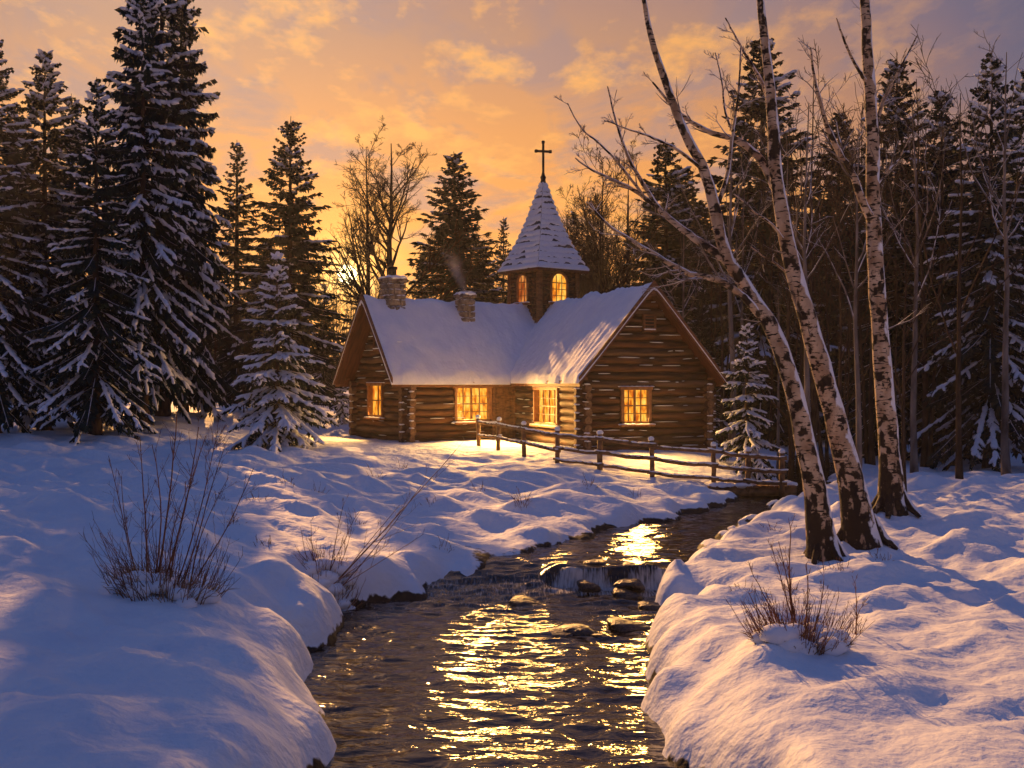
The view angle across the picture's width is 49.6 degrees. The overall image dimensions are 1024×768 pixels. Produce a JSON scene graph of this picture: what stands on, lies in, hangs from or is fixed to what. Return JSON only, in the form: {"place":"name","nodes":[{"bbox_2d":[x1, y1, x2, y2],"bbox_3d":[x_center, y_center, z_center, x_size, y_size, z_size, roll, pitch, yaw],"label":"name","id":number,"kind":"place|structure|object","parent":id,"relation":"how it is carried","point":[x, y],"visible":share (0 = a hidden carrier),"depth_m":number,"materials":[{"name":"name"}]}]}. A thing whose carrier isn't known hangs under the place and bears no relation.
{"place":"outdoors","nodes":[
{"label":"outdoors","id":0,"kind":"place"},
{"bbox_2d":[0,390,1023,767],"bbox_3d":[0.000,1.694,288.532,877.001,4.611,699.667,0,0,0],"label":"snowy ground","id":1,"kind":"structure","parent":0,"point":[926,670],"depth_m":15.30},
{"bbox_2d":[0,102,58,357],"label":"conifer tree","id":2,"kind":"object","parent":1,"relation":"on","point":[12,116],"visible":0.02,"depth_m":59.76,"materials":[{"name":"green plant"}]},
{"bbox_2d":[0,39,67,433],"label":"conifer tree","id":3,"kind":"object","parent":1,"relation":"on","point":[19,383],"visible":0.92,"depth_m":40.74,"materials":[{"name":"green plant"}]},
{"bbox_2d":[7,94,121,383],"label":"conifer tree","id":4,"kind":"object","parent":1,"relation":"on","point":[75,110],"visible":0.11,"depth_m":57.68,"materials":[{"name":"green plant"}]},
{"bbox_2d":[0,49,132,431],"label":"conifer tree","id":5,"kind":"object","parent":1,"relation":"on","point":[36,102],"visible":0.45,"depth_m":43.65,"materials":[{"name":"green plant"}]},
{"bbox_2d":[19,77,167,444],"bbox_3d":[-15.001,-4.268,40.029,4.974,13.618,5.179,0,0,6],"label":"conifer tree","id":6,"kind":"object","parent":1,"relation":"on","point":[91,384],"visible":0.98,"depth_m":39.62,"materials":[{"name":"green plant"}]},
{"bbox_2d":[70,0,218,431],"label":"conifer tree","id":7,"kind":"object","parent":1,"relation":"on","point":[154,255],"visible":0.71,"depth_m":42.14,"materials":[{"name":"green plant"}]},
{"bbox_2d":[72,0,242,421],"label":"conifer tree","id":8,"kind":"object","parent":1,"relation":"on","point":[176,61],"visible":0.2,"depth_m":45.24,"materials":[{"name":"green plant"}]},
{"bbox_2d":[79,412,259,607],"bbox_3d":[-4.242,1.536,13.599,2.170,2.371,1.654,0,0,0],"label":"tall shrub","id":9,"kind":"object","parent":1,"relation":"on","point":[133,581],"visible":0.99,"depth_m":13.51,"materials":[{"name":"brown plant"}]},
{"bbox_2d":[149,0,243,416],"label":"conifer tree","id":10,"kind":"object","parent":1,"relation":"on","point":[208,252],"visible":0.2,"depth_m":46.87,"materials":[{"name":"green plant"}]},
{"bbox_2d":[198,424,226,446],"bbox_3d":[-10.201,1.760,37.892,0.950,0.818,0.867,0,0,26],"label":"twig sprig","id":11,"kind":"object","parent":1,"relation":"on","point":[212,438],"visible":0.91,"depth_m":37.88,"materials":[{"name":"red plant"}]},
{"bbox_2d":[210,282,242,404],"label":"bare sapling","id":12,"kind":"object","parent":1,"relation":"on","point":[216,347],"visible":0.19,"depth_m":49.99,"materials":[{"name":"brown plant"}]},
{"bbox_2d":[204,282,248,392],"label":"conifer tree","id":13,"kind":"object","parent":1,"relation":"on","point":[211,352],"visible":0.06,"depth_m":72.30,"materials":[{"name":"green plant"}]},
{"bbox_2d":[201,142,270,403],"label":"conifer tree","id":14,"kind":"object","parent":1,"relation":"on","point":[232,256],"visible":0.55,"depth_m":57.74,"materials":[{"name":"green plant"}]},
{"bbox_2d":[228,302,266,412],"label":"bare sapling","id":15,"kind":"object","parent":1,"relation":"on","point":[244,342],"visible":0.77,"depth_m":45.95,"materials":[{"name":"brown plant"}]},
{"bbox_2d":[236,286,267,371],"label":"bare sapling","id":16,"kind":"object","parent":1,"relation":"on","point":[248,327],"visible":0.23,"depth_m":54.00,"materials":[{"name":"brown plant"}]},
{"bbox_2d":[230,243,311,400],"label":"conifer tree","id":17,"kind":"object","parent":1,"relation":"on","point":[267,257],"visible":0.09,"depth_m":69.79,"materials":[{"name":"green plant"}]},
{"bbox_2d":[220,251,338,453],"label":"young fir","id":18,"kind":"object","parent":1,"relation":"on","point":[288,415],"visible":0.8,"depth_m":38.09,"materials":[{"name":"green plant"}]},
{"bbox_2d":[217,118,351,418],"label":"conifer tree","id":19,"kind":"object","parent":1,"relation":"on","point":[290,216],"visible":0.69,"depth_m":48.62,"materials":[{"name":"green plant"}]},
{"bbox_2d":[281,224,330,378],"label":"conifer tree","id":20,"kind":"object","parent":1,"relation":"on","point":[308,283],"visible":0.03,"depth_m":86.64,"materials":[{"name":"green plant"}]},
{"bbox_2d":[305,283,342,405],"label":"conifer tree","id":21,"kind":"object","parent":1,"relation":"on","point":[324,377],"visible":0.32,"depth_m":61.77,"materials":[{"name":"green plant"}]},
{"bbox_2d":[315,273,352,402],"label":"bare sapling","id":22,"kind":"object","parent":1,"relation":"on","point":[336,357],"visible":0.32,"depth_m":65.95,"materials":[{"name":"brown plant"}]},
{"bbox_2d":[315,274,352,397],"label":"bare tree","id":23,"kind":"object","parent":1,"relation":"on","point":[333,291],"visible":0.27,"depth_m":84.87,"materials":[{"name":"brown plant"}]},
{"bbox_2d":[331,387,349,424],"bbox_3d":[-7.141,0.634,46.992,0.967,2.859,0.889,0,0,30],"label":"firewood stack","id":24,"kind":"object","parent":1,"relation":"on","point":[341,412],"visible":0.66,"depth_m":46.87,"materials":[{"name":"wood"}]},
{"bbox_2d":[317,257,377,345],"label":"bare tree","id":25,"kind":"object","parent":1,"relation":"on","point":[346,310],"visible":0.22,"depth_m":81.59,"materials":[{"name":"brown plant"}]},
{"bbox_2d":[353,268,380,309],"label":"bare tree","id":26,"kind":"object","parent":1,"relation":"on","point":[371,289],"visible":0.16,"depth_m":89.21,"materials":[{"name":"brown plant"}]},
{"bbox_2d":[314,115,421,298],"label":"bare tree","id":27,"kind":"object","parent":1,"relation":"on","point":[368,279],"visible":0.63,"depth_m":59.89,"materials":[{"name":"brown plant"}]},
{"bbox_2d":[292,438,463,610],"bbox_3d":[-2.130,2.427,17.928,2.826,3.106,1.170,0,0,-8],"label":"leaning shrub","id":28,"kind":"object","parent":1,"relation":"on","point":[328,574],"visible":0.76,"depth_m":17.85,"materials":[{"name":"brown plant"}]},
{"bbox_2d":[316,142,499,309],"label":"bare tree","id":29,"kind":"object","parent":1,"relation":"on","point":[376,214],"visible":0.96,"depth_m":57.53,"materials":[{"name":"brown plant"}]},
{"bbox_2d":[411,258,434,298],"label":"conifer tree","id":30,"kind":"object","parent":1,"relation":"on","point":[419,286],"visible":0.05,"depth_m":71.81,"materials":[{"name":"green plant"}]},
{"bbox_2d":[404,151,506,303],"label":"conifer tree","id":31,"kind":"object","parent":1,"relation":"on","point":[445,228],"visible":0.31,"depth_m":59.40,"materials":[{"name":"green plant"}]},
{"bbox_2d":[49,164,932,390],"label":"woods","id":32,"kind":"object","parent":1,"relation":"on","point":[406,295],"depth_m":148.52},
{"bbox_2d":[477,246,505,300],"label":"conifer tree","id":33,"kind":"object","parent":1,"relation":"on","point":[491,284],"visible":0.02,"depth_m":69.80,"materials":[{"name":"green plant"}]},
{"bbox_2d":[490,217,511,303],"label":"conifer tree","id":34,"kind":"object","parent":1,"relation":"on","point":[502,257],"visible":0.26,"depth_m":77.88,"materials":[{"name":"green plant"}]},
{"bbox_2d":[512,490,532,507],"bbox_3d":[0.196,2.628,25.510,0.538,0.562,0.390,0,0,38],"label":"twig sprig","id":35,"kind":"object","parent":1,"relation":"on","point":[520,499],"visible":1,"depth_m":25.47,"materials":[{"name":"plant"}]},
{"bbox_2d":[333,140,726,450],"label":"log chapel","id":36,"kind":"structure","parent":1,"relation":"on","point":[545,348],"depth_m":41.67,"materials":[{"name":"brown wood"}]},
{"bbox_2d":[363,382,386,419],"bbox_3d":[-5.260,0.644,42.723,0.365,1.437,1.485,0,0,-36],"label":"window","id":37,"kind":"structure","parent":36,"relation":"in","point":[375,390],"depth_m":42.94,"materials":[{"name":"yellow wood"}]},
{"bbox_2d":[451,387,496,423],"bbox_3d":[-1.482,0.775,42.550,2.095,1.508,0.365,0,0,-36],"label":"window","id":38,"kind":"structure","parent":36,"relation":"in","point":[473,401],"depth_m":42.64,"materials":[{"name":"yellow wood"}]},
{"bbox_2d":[491,387,516,438],"bbox_3d":[-0.341,1.090,43.453,1.205,2.140,0.253,0,0,-36],"label":"door","id":39,"kind":"structure","parent":36,"relation":"in","point":[503,398],"depth_m":43.50,"materials":[{"name":"brown wood"}]},
{"bbox_2d":[513,273,530,304],"bbox_3d":[0.430,-3.991,46.611,0.224,1.362,1.092,0,0,-37],"label":"arched window","id":40,"kind":"structure","parent":36,"relation":"in","point":[522,283],"depth_m":46.64,"materials":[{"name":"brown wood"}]},
{"bbox_2d":[529,386,561,428],"bbox_3d":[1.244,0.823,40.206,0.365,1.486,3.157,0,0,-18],"label":"window","id":41,"kind":"structure","parent":36,"relation":"in","point":[546,414],"depth_m":40.49,"materials":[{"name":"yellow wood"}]},
{"bbox_2d":[548,271,568,304],"bbox_3d":[1.997,-4.016,46.382,1.263,1.412,0.233,0,0,-37],"label":"arched window","id":42,"kind":"structure","parent":36,"relation":"in","point":[559,284],"depth_m":46.41,"materials":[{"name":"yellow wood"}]},
{"bbox_2d":[618,386,655,426],"bbox_3d":[4.199,0.745,37.447,1.376,1.372,0.365,0,0,-18],"label":"window","id":43,"kind":"structure","parent":36,"relation":"in","point":[636,401],"depth_m":37.53,"materials":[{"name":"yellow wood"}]},
{"bbox_2d":[529,125,664,297],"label":"bare tree","id":44,"kind":"object","parent":1,"relation":"on","point":[601,283],"visible":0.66,"depth_m":53.47,"materials":[{"name":"brown plant"}]},
{"bbox_2d":[557,170,641,297],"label":"bare tree","id":45,"kind":"object","parent":1,"relation":"on","point":[571,209],"visible":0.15,"depth_m":59.73,"materials":[{"name":"brown plant"}]},
{"bbox_2d":[476,415,789,496],"bbox_3d":[2.749,2.148,34.406,11.526,2.166,2.212,0,0,37],"label":"rail fence","id":46,"kind":"object","parent":1,"relation":"on","point":[651,445],"visible":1,"depth_m":32.74,"materials":[{"name":"brown wood"}]},
{"bbox_2d":[609,130,662,287],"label":"bare tree","id":47,"kind":"object","parent":1,"relation":"on","point":[627,218],"visible":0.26,"depth_m":65.54,"materials":[{"name":"brown plant"}]},
{"bbox_2d":[609,139,740,440],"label":"conifer tree","id":48,"kind":"object","parent":1,"relation":"on","point":[667,187],"visible":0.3,"depth_m":55.50,"materials":[{"name":"green plant"}]},
{"bbox_2d":[655,207,712,318],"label":"bare sapling","id":49,"kind":"object","parent":1,"relation":"on","point":[683,308],"visible":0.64,"depth_m":45.99,"materials":[{"name":"brown plant"}]},
{"bbox_2d":[640,164,728,396],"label":"conifer tree","id":50,"kind":"object","parent":1,"relation":"on","point":[693,199],"visible":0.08,"depth_m":75.59,"materials":[{"name":"green plant"}]},
{"bbox_2d":[554,0,849,564],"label":"birch tree","id":51,"kind":"object","parent":1,"relation":"on","point":[823,541],"visible":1,"depth_m":19.94,"materials":[{"name":"brown plant"}]},
{"bbox_2d":[673,200,739,394],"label":"conifer tree","id":52,"kind":"object","parent":1,"relation":"on","point":[702,204],"visible":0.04,"depth_m":79.71,"materials":[{"name":"green plant"}]},
{"bbox_2d":[689,282,726,442],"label":"conifer tree","id":53,"kind":"object","parent":1,"relation":"on","point":[703,335],"visible":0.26,"depth_m":49.90,"materials":[{"name":"green plant"}]},
{"bbox_2d":[674,190,755,360],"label":"bare sapling","id":54,"kind":"object","parent":1,"relation":"on","point":[716,321],"visible":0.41,"depth_m":52.03,"materials":[{"name":"brown plant"}]},
{"bbox_2d":[658,68,786,451],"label":"bare sapling","id":55,"kind":"object","parent":1,"relation":"on","point":[731,334],"visible":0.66,"depth_m":39.98,"materials":[{"name":"brown plant"}]},
{"bbox_2d":[710,268,740,420],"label":"conifer tree","id":56,"kind":"object","parent":1,"relation":"on","point":[724,356],"visible":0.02,"depth_m":73.05,"materials":[{"name":"green plant"}]},
{"bbox_2d":[680,177,771,447],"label":"bare sapling","id":57,"kind":"object","parent":1,"relation":"on","point":[720,439],"visible":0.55,"depth_m":45.03,"materials":[{"name":"brown plant"}]},
{"bbox_2d":[696,148,778,436],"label":"bare sapling","id":58,"kind":"object","parent":1,"relation":"on","point":[742,323],"visible":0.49,"depth_m":49.98,"materials":[{"name":"brown plant"}]},
{"bbox_2d":[738,514,756,525],"bbox_3d":[5.460,3.224,25.114,0.678,0.547,0.526,0,0,-4],"label":"stream rock","id":59,"kind":"object","parent":1,"relation":"on","point":[746,519],"visible":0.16,"depth_m":25.14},
{"bbox_2d":[701,479,797,495],"bbox_3d":[6.943,3.049,32.713,2.854,0.447,1.553,0,0,0],"label":"log footbridge","id":60,"kind":"object","parent":1,"relation":"on","point":[761,490],"visible":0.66,"depth_m":32.04,"materials":[{"name":"brown wood"}]},
{"bbox_2d":[713,321,787,480],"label":"young fir","id":61,"kind":"object","parent":1,"relation":"on","point":[754,381],"visible":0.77,"depth_m":35.24,"materials":[{"name":"green plant"}]},
{"bbox_2d":[706,178,809,432],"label":"conifer tree","id":62,"kind":"object","parent":1,"relation":"on","point":[777,276],"visible":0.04,"depth_m":66.72,"materials":[{"name":"green plant"}]},
{"bbox_2d":[674,38,861,446],"bbox_3d":[12.490,-6.666,56.006,10.751,21.992,11.478,0,0,29],"label":"conifer tree","id":63,"kind":"object","parent":1,"relation":"on","point":[760,107],"visible":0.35,"depth_m":55.19,"materials":[{"name":"green plant"}]},
{"bbox_2d":[723,190,815,450],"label":"bare sapling","id":64,"kind":"object","parent":1,"relation":"on","point":[771,441],"visible":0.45,"depth_m":46.98,"materials":[{"name":"brown plant"}]},
{"bbox_2d":[642,0,898,549],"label":"birch tree","id":65,"kind":"object","parent":1,"relation":"on","point":[861,528],"visible":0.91,"depth_m":20.66,"materials":[{"name":"brown plant"}]},
{"bbox_2d":[714,112,858,481],"bbox_3d":[9.263,-2.413,36.242,4.550,12.194,4.408,0,0,-40],"label":"bare sapling","id":66,"kind":"object","parent":1,"relation":"on","point":[790,436],"visible":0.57,"depth_m":35.94,"materials":[{"name":"brown plant"}]},
{"bbox_2d":[755,272,818,468],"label":"bare sapling","id":67,"kind":"object","parent":1,"relation":"on","point":[778,415],"visible":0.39,"depth_m":39.93,"materials":[{"name":"brown plant"}]},
{"bbox_2d":[775,546,803,591],"bbox_3d":[4.140,2.784,16.618,0.503,0.697,0.216,0,0,39],"label":"twig sprig","id":68,"kind":"object","parent":1,"relation":"on","point":[788,574],"visible":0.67,"depth_m":16.62,"materials":[{"name":"brown plant"}]},
{"bbox_2d":[732,71,862,489],"bbox_3d":[9.014,-2.849,34.107,3.705,13.021,3.615,0,0,-26],"label":"bare sapling","id":69,"kind":"object","parent":1,"relation":"on","point":[806,365],"visible":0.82,"depth_m":34.00,"materials":[{"name":"brown plant"}]},
{"bbox_2d":[731,35,865,478],"bbox_3d":[10.118,-3.976,38.107,4.797,15.331,4.795,0,0,19],"label":"bare sapling","id":70,"kind":"object","parent":1,"relation":"on","point":[815,420],"visible":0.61,"depth_m":37.90,"materials":[{"name":"brown plant"}]},
{"bbox_2d":[724,515,873,655],"bbox_3d":[3.059,2.146,11.969,1.485,1.470,1.293,0,0,0],"label":"dry shrub","id":71,"kind":"object","parent":1,"relation":"on","point":[821,638],"visible":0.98,"depth_m":11.76,"materials":[{"name":"brown plant"}]},
{"bbox_2d":[745,107,864,463],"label":"bare sapling","id":72,"kind":"object","parent":1,"relation":"on","point":[801,373],"visible":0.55,"depth_m":44.63,"materials":[{"name":"brown plant"}]},
{"bbox_2d":[758,187,868,467],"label":"bare sapling","id":73,"kind":"object","parent":1,"relation":"on","point":[827,465],"visible":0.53,"depth_m":42.97,"materials":[{"name":"brown plant"}]},
{"bbox_2d":[770,110,892,437],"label":"conifer tree","id":74,"kind":"object","parent":1,"relation":"on","point":[828,210],"visible":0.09,"depth_m":59.22,"materials":[{"name":"green plant"}]},
{"bbox_2d":[783,155,903,482],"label":"bare sapling","id":75,"kind":"object","parent":1,"relation":"on","point":[839,384],"visible":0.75,"depth_m":32.99,"materials":[{"name":"brown plant"}]},
{"bbox_2d":[792,98,913,468],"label":"bare sapling","id":76,"kind":"object","parent":1,"relation":"on","point":[858,396],"visible":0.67,"depth_m":30.96,"materials":[{"name":"brown plant"}]},
{"bbox_2d":[819,266,891,420],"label":"bare sapling","id":77,"kind":"object","parent":1,"relation":"on","point":[848,364],"visible":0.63,"depth_m":37.86,"materials":[{"name":"brown plant"}]},
{"bbox_2d":[790,0,931,518],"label":"birch tree","id":78,"kind":"object","parent":1,"relation":"on","point":[892,497],"visible":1,"depth_m":23.41,"materials":[{"name":"brown plant"}]},
{"bbox_2d":[852,574,869,633],"bbox_3d":[4.144,2.647,13.259,0.196,0.760,0.351,0,0,28],"label":"twig sprig","id":79,"kind":"object","parent":1,"relation":"on","point":[858,615],"visible":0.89,"depth_m":13.26,"materials":[{"name":"brown plant"}]},
{"bbox_2d":[807,75,921,447],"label":"bare sapling","id":80,"kind":"object","parent":1,"relation":"on","point":[851,299],"visible":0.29,"depth_m":47.48,"materials":[{"name":"brown plant"}]},
{"bbox_2d":[807,78,929,333],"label":"bare sapling","id":81,"kind":"object","parent":1,"relation":"on","point":[848,191],"visible":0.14,"depth_m":50.55,"materials":[{"name":"brown plant"}]},
{"bbox_2d":[808,76,933,464],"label":"bare sapling","id":82,"kind":"object","parent":1,"relation":"on","point":[869,450],"visible":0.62,"depth_m":41.82,"materials":[{"name":"brown plant"}]},
{"bbox_2d":[853,181,900,285],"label":"conifer tree","id":83,"kind":"object","parent":1,"relation":"on","point":[885,210],"depth_m":80.00,"materials":[{"name":"green plant"}]},
{"bbox_2d":[810,55,969,460],"bbox_3d":[16.085,-4.829,46.020,7.658,17.801,8.176,0,0,15],"label":"conifer tree","id":84,"kind":"object","parent":1,"relation":"on","point":[891,70],"visible":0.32,"depth_m":45.47,"materials":[{"name":"green plant"}]},
{"bbox_2d":[860,225,956,410],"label":"bare sapling","id":85,"kind":"object","parent":1,"relation":"on","point":[899,373],"visible":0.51,"depth_m":36.95,"materials":[{"name":"brown plant"}]},
{"bbox_2d":[858,158,980,491],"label":"bare sapling","id":86,"kind":"object","parent":1,"relation":"on","point":[902,397],"visible":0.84,"depth_m":29.95,"materials":[{"name":"brown plant"}]},
{"bbox_2d":[855,49,1003,466],"bbox_3d":[15.502,-4.778,41.277,4.949,15.822,4.950,0,0,37],"label":"bare sapling","id":87,"kind":"object","parent":1,"relation":"on","point":[926,446],"visible":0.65,"depth_m":41.11,"materials":[{"name":"brown plant"}]},
{"bbox_2d":[877,76,991,472],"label":"bare sapling","id":88,"kind":"object","parent":1,"relation":"on","point":[914,466],"visible":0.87,"depth_m":35.87,"materials":[{"name":"brown plant"}]},
{"bbox_2d":[867,86,1021,465],"bbox_3d":[17.136,-3.941,44.062,6.184,15.811,6.602,0,0,-27],"label":"conifer tree","id":89,"kind":"object","parent":1,"relation":"on","point":[948,289],"visible":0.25,"depth_m":43.62,"materials":[{"name":"green plant"}]},
{"bbox_2d":[907,153,999,402],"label":"conifer tree","id":90,"kind":"object","parent":1,"relation":"on","point":[968,263],"visible":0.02,"depth_m":66.27,"materials":[{"name":"green plant"}]},
{"bbox_2d":[899,24,1023,478],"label":"bare sapling","id":91,"kind":"object","parent":1,"relation":"on","point":[958,465],"visible":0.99,"depth_m":32.92,"materials":[{"name":"brown plant"}]},
{"bbox_2d":[905,51,1023,471],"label":"conifer tree","id":92,"kind":"object","parent":1,"relation":"on","point":[982,351],"visible":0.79,"depth_m":39.62,"materials":[{"name":"green plant"}]},
{"bbox_2d":[918,29,1023,474],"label":"bare sapling","id":93,"kind":"object","parent":1,"relation":"on","point":[1005,462],"visible":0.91,"depth_m":36.01,"materials":[{"name":"brown plant"}]},
{"bbox_2d":[953,68,1023,435],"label":"conifer tree","id":94,"kind":"object","parent":1,"relation":"on","point":[1018,118],"visible":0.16,"depth_m":49.91,"materials":[{"name":"green plant"}]},
{"bbox_2d":[967,165,1021,339],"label":"conifer tree","id":95,"kind":"object","parent":1,"relation":"on","point":[982,206],"depth_m":76.69,"materials":[{"name":"green plant"}]},
{"bbox_2d":[0,0,1023,356],"label":"sky","id":96,"kind":"structure","parent":0,"point":[481,80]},
{"bbox_2d":[304,454,835,767],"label":"stream water","id":97,"kind":"structure","parent":0,"point":[444,674],"depth_m":14.19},
{"bbox_2d":[508,595,544,605],"bbox_3d":[0.297,3.639,18.210,0.715,0.269,0.692,0,0,9],"label":"stream rock","id":98,"kind":"object","parent":97,"relation":"in","point":[521,600],"visible":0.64,"depth_m":18.07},
{"bbox_2d":[544,624,594,637],"bbox_3d":[0.794,3.643,16.115,0.674,0.287,0.622,0,0,-22],"label":"stream rock","id":99,"kind":"object","parent":97,"relation":"in","point":[564,631],"visible":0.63,"depth_m":16.01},
{"bbox_2d":[577,579,600,591],"bbox_3d":[1.321,3.519,19.168,0.410,0.262,0.397,0,0,-10],"label":"stream rock","id":100,"kind":"object","parent":97,"relation":"in","point":[585,586],"visible":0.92,"depth_m":19.02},
{"bbox_2d":[583,559,608,564],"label":"stream rock","id":101,"kind":"object","parent":97,"relation":"in","point":[598,561],"visible":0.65,"depth_m":20.13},
{"bbox_2d":[612,588,643,599],"bbox_3d":[1.974,3.642,18.946,0.541,0.302,0.524,0,0,-3],"label":"stream rock","id":102,"kind":"object","parent":97,"relation":"in","point":[622,593],"visible":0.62,"depth_m":18.76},
{"bbox_2d":[607,617,650,631],"bbox_3d":[1.746,3.640,16.534,0.649,0.282,0.628,0,0,-12],"label":"stream rock","id":103,"kind":"object","parent":97,"relation":"in","point":[619,624],"visible":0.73,"depth_m":16.33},
{"bbox_2d":[613,578,644,592],"bbox_3d":[2.029,3.491,19.135,0.556,0.249,0.446,0,0,-14],"label":"stream rock","id":104,"kind":"object","parent":97,"relation":"on","point":[635,585],"visible":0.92,"depth_m":19.01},
{"bbox_2d":[623,561,635,569],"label":"stream rock","id":105,"kind":"object","parent":97,"relation":"in","point":[627,563],"visible":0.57,"depth_m":19.82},
{"bbox_2d":[638,601,660,609],"bbox_3d":[2.260,3.639,17.861,0.468,0.264,0.452,0,0,-7],"label":"stream rock","id":106,"kind":"object","parent":97,"relation":"in","point":[646,605],"visible":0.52,"depth_m":17.74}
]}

